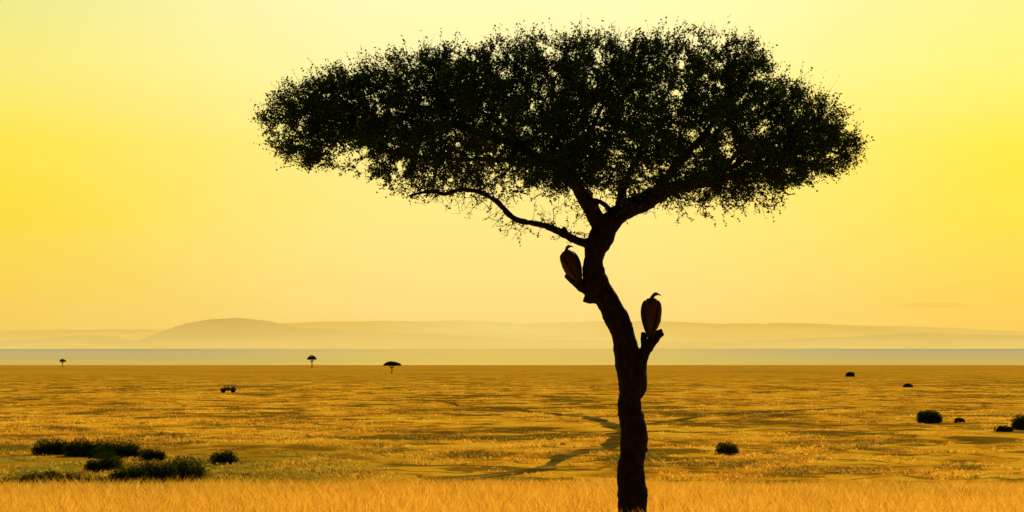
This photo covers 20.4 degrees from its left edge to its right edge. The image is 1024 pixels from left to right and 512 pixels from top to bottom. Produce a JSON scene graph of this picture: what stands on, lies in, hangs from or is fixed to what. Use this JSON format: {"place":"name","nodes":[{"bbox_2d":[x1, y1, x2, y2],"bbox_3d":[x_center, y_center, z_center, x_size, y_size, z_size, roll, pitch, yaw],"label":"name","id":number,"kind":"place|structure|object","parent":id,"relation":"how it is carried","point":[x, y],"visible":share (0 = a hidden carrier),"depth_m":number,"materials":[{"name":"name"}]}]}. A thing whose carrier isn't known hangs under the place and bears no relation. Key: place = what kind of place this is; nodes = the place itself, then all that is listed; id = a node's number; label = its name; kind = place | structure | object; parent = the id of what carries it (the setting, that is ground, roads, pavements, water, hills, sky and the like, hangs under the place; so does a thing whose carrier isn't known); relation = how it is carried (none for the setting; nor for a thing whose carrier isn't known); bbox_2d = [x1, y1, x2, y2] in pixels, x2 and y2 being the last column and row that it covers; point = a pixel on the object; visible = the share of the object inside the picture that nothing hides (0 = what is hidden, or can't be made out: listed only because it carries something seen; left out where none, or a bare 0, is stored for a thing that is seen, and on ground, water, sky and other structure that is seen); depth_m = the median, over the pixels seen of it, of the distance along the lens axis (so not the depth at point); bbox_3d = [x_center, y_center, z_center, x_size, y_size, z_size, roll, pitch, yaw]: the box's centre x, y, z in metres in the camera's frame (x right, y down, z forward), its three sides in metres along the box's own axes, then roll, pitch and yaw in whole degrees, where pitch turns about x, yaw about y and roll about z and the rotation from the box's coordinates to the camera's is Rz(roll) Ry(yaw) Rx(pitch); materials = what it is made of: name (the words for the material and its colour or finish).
{"place":"outdoors","nodes":[
{"label":"outdoors","id":0,"kind":"place"},
{"bbox_2d":[0,365,1023,511],"bbox_3d":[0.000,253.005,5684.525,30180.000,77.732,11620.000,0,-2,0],"label":"ground","id":1,"kind":"structure","parent":0,"point":[401,376],"depth_m":540.30,"materials":[{"name":"brown soil"}]},
{"bbox_2d":[2,476,23,484],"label":"shrub","id":2,"kind":"object","parent":1,"relation":"on","point":[9,478],"visible":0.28,"depth_m":215.76,"materials":[{"name":"green plant"}]},
{"bbox_2d":[18,469,40,484],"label":"shrub","id":3,"kind":"object","parent":1,"relation":"on","point":[25,476],"visible":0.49,"depth_m":215.71,"materials":[{"name":"green plant"}]},
{"bbox_2d":[33,468,60,484],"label":"shrub","id":4,"kind":"object","parent":1,"relation":"on","point":[48,476],"visible":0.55,"depth_m":215.55,"materials":[{"name":"green plant"}]},
{"bbox_2d":[30,435,68,454],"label":"shrub","id":5,"kind":"object","parent":1,"relation":"on","point":[56,447],"visible":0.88,"depth_m":289.90,"materials":[{"name":"black plant"}]},
{"bbox_2d":[51,470,85,485],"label":"shrub","id":6,"kind":"object","parent":1,"relation":"on","point":[68,476],"visible":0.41,"depth_m":214.50,"materials":[{"name":"green plant"}]},
{"bbox_2d":[60,433,113,456],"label":"shrub","id":7,"kind":"object","parent":1,"relation":"on","point":[79,448],"visible":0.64,"depth_m":285.33,"materials":[{"name":"black plant"}]},
{"bbox_2d":[75,474,110,485],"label":"shrub","id":8,"kind":"object","parent":1,"relation":"on","point":[101,479],"visible":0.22,"depth_m":214.41,"materials":[{"name":"green plant"}]},
{"bbox_2d":[83,450,129,471],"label":"shrub","id":9,"kind":"object","parent":1,"relation":"on","point":[105,463],"visible":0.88,"depth_m":252.78,"materials":[{"name":"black plant"}]},
{"bbox_2d":[86,437,145,457],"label":"shrub","id":10,"kind":"object","parent":1,"relation":"on","point":[126,450],"visible":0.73,"depth_m":281.48,"materials":[{"name":"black plant"}]},
{"bbox_2d":[106,462,153,482],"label":"shrub","id":11,"kind":"object","parent":1,"relation":"on","point":[132,471],"visible":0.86,"depth_m":222.69,"materials":[{"name":"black plant"}]},
{"bbox_2d":[139,447,167,460],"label":"shrub","id":12,"kind":"object","parent":1,"relation":"on","point":[149,454],"visible":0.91,"depth_m":274.15,"materials":[{"name":"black plant"}]},
{"bbox_2d":[134,457,179,481],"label":"shrub","id":13,"kind":"object","parent":1,"relation":"on","point":[159,472],"visible":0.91,"depth_m":225.29,"materials":[{"name":"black plant"}]},
{"bbox_2d":[164,454,215,480],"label":"shrub","id":14,"kind":"object","parent":1,"relation":"on","point":[183,468],"visible":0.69,"depth_m":227.96,"materials":[{"name":"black plant"}]},
{"bbox_2d":[207,449,238,463],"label":"shrub","id":15,"kind":"object","parent":1,"relation":"on","point":[226,456],"visible":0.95,"depth_m":270.19,"materials":[{"name":"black plant"}]},
{"bbox_2d":[220,385,235,392],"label":"safari vehicle","id":16,"kind":"object","parent":1,"relation":"on","point":[231,389],"visible":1,"depth_m":878.18,"materials":[{"name":"paint"}]},
{"bbox_2d":[307,355,316,367],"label":"umbrella thorn tree","id":17,"kind":"object","parent":1,"relation":"on","point":[311,358],"visible":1,"depth_m":4195.57,"materials":[{"name":"black plant"}]},
{"bbox_2d":[383,361,400,373],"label":"umbrella thorn tree","id":18,"kind":"object","parent":1,"relation":"on","point":[390,363],"visible":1,"depth_m":2295.78,"materials":[{"name":"black plant"}]},
{"bbox_2d":[0,473,1023,511],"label":"savanna grass","id":19,"kind":"structure","parent":1,"relation":"on","point":[600,495],"depth_m":63.66,"materials":[{"name":"yellow plant"}]},
{"bbox_2d":[0,382,1023,486],"bbox_3d":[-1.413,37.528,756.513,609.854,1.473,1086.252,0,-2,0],"label":"savanna grass tussocks","id":20,"kind":"object","parent":1,"relation":"on","point":[343,472],"visible":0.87,"depth_m":350.58,"materials":[{"name":"yellow plant"}]},
{"bbox_2d":[248,13,874,511],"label":"acacia tree","id":21,"kind":"object","parent":1,"relation":"on","point":[564,137],"visible":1,"depth_m":49.12,"materials":[{"name":"black plant"}]},
{"bbox_2d":[560,245,582,282],"bbox_3d":[1.051,0.148,50.008,0.336,0.716,0.282,-15,-9,-21],"label":"perched vulture","id":22,"kind":"object","parent":21,"relation":"attached to","point":[571,263],"visible":1,"depth_m":49.92,"materials":[{"name":"brown"}]},
{"bbox_2d":[641,292,661,337],"bbox_3d":[2.442,1.036,49.968,0.374,0.804,0.313,0,-2,12],"label":"perched vulture","id":23,"kind":"object","parent":21,"relation":"attached to","point":[651,310],"visible":1,"depth_m":49.88,"materials":[{"name":"brown"}]},
{"bbox_2d":[713,439,741,454],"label":"shrub","id":24,"kind":"object","parent":1,"relation":"on","point":[723,448],"visible":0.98,"depth_m":290.07,"materials":[{"name":"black plant"}]},
{"bbox_2d":[845,372,854,376],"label":"shrub","id":25,"kind":"object","parent":1,"relation":"on","point":[850,374],"visible":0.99,"depth_m":1796.10,"materials":[{"name":"black plant"}]},
{"bbox_2d":[903,383,912,386],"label":"shrub","id":26,"kind":"object","parent":1,"relation":"on","point":[907,385],"visible":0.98,"depth_m":1039.85,"materials":[{"name":"black plant"}]},
{"bbox_2d":[916,409,942,422],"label":"shrub","id":27,"kind":"object","parent":1,"relation":"on","point":[928,416],"visible":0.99,"depth_m":433.85,"materials":[{"name":"black plant"}]},
{"bbox_2d":[954,417,964,422],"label":"shrub","id":28,"kind":"object","parent":1,"relation":"on","point":[959,420],"visible":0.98,"depth_m":434.09,"materials":[{"name":"black plant"}]},
{"bbox_2d":[993,425,1013,431],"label":"shrub","id":29,"kind":"object","parent":1,"relation":"on","point":[1005,428],"visible":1,"depth_m":376.09,"materials":[{"name":"black plant"}]},
{"bbox_2d":[1010,414,1023,429],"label":"shrub","id":30,"kind":"object","parent":1,"relation":"on","point":[1017,423],"visible":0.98,"depth_m":387.25,"materials":[{"name":"black plant"}]},
{"bbox_2d":[0,349,1023,364],"bbox_3d":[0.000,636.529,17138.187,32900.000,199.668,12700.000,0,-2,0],"label":"distant plain","id":31,"kind":"structure","parent":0,"point":[519,356],"depth_m":17168.29,"materials":[{"name":"beige"}]},
{"bbox_2d":[0,318,1023,348],"bbox_3d":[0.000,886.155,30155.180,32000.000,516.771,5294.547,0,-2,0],"label":"hills","id":32,"kind":"structure","parent":0,"point":[235,333],"depth_m":30973.90,"materials":[{"name":"beige"}]},
{"bbox_2d":[0,320,1023,342],"bbox_3d":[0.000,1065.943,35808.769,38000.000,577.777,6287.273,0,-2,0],"label":"hills background","id":33,"kind":"structure","parent":0,"point":[679,332],"depth_m":37238.48},
{"bbox_2d":[0,0,1023,331],"label":"sky","id":34,"kind":"structure","parent":0,"point":[137,192],"materials":[{"name":"yellow"}]},
{"bbox_2d":[415,402,620,484],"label":"dirt track","id":35,"kind":"structure","parent":0,"point":[613,442],"depth_m":305.11,"materials":[{"name":"brown soil"}]},
{"bbox_2d":[619,407,864,438],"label":"dirt track","id":36,"kind":"structure","parent":0,"point":[674,420],"depth_m":505.36,"materials":[{"name":"brown soil"}]}
]}

